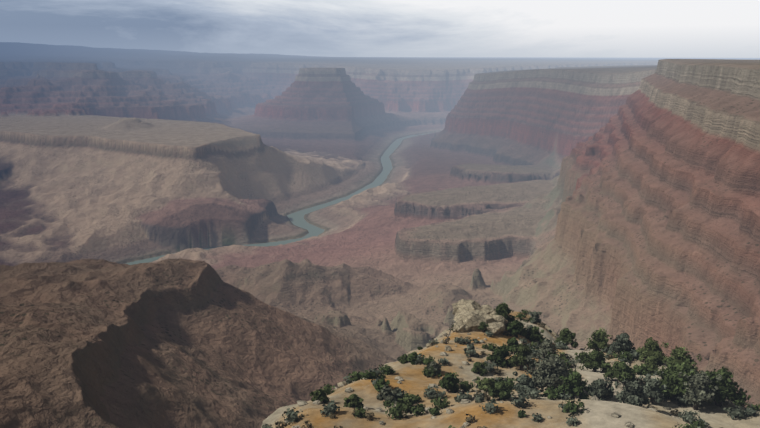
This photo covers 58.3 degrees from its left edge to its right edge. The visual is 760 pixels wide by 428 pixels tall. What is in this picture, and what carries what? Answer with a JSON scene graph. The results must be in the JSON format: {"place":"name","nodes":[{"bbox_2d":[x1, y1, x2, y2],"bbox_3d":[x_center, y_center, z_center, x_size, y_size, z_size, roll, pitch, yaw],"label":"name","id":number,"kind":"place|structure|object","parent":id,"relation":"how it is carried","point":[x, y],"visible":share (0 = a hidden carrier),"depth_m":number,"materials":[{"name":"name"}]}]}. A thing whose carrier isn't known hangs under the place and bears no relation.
{"place":"outdoors","nodes":[
{"label":"outdoors","id":0,"kind":"place"},
{"bbox_2d":[125,133,429,264],"bbox_3d":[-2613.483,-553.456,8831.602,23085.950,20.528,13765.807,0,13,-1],"label":"river","id":1,"kind":"structure","parent":0,"point":[297,219],"depth_m":6551.93,"materials":[{"name":"teal liquid"}]},
{"bbox_2d":[0,42,759,427],"bbox_3d":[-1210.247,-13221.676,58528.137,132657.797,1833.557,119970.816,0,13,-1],"label":"canyon ground","id":2,"kind":"structure","parent":0,"point":[582,198],"depth_m":3727.55,"materials":[{"name":"brown stone"}]},
{"bbox_2d":[262,303,759,427],"bbox_3d":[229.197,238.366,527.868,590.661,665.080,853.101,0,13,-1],"label":"pinyon juniper","id":3,"kind":"object","parent":2,"relation":"on","point":[682,377],"depth_m":58.72,"materials":[{"name":"green plant"}]},
{"bbox_2d":[284,299,738,427],"bbox_3d":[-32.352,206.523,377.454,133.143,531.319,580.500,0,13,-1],"label":"limestone rocks","id":4,"kind":"object","parent":2,"relation":"on","point":[470,315],"visible":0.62,"depth_m":90.67,"materials":[{"name":"beige stone"}]},
{"bbox_2d":[0,0,759,57],"label":"sky","id":5,"kind":"structure","parent":0,"point":[323,28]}
]}

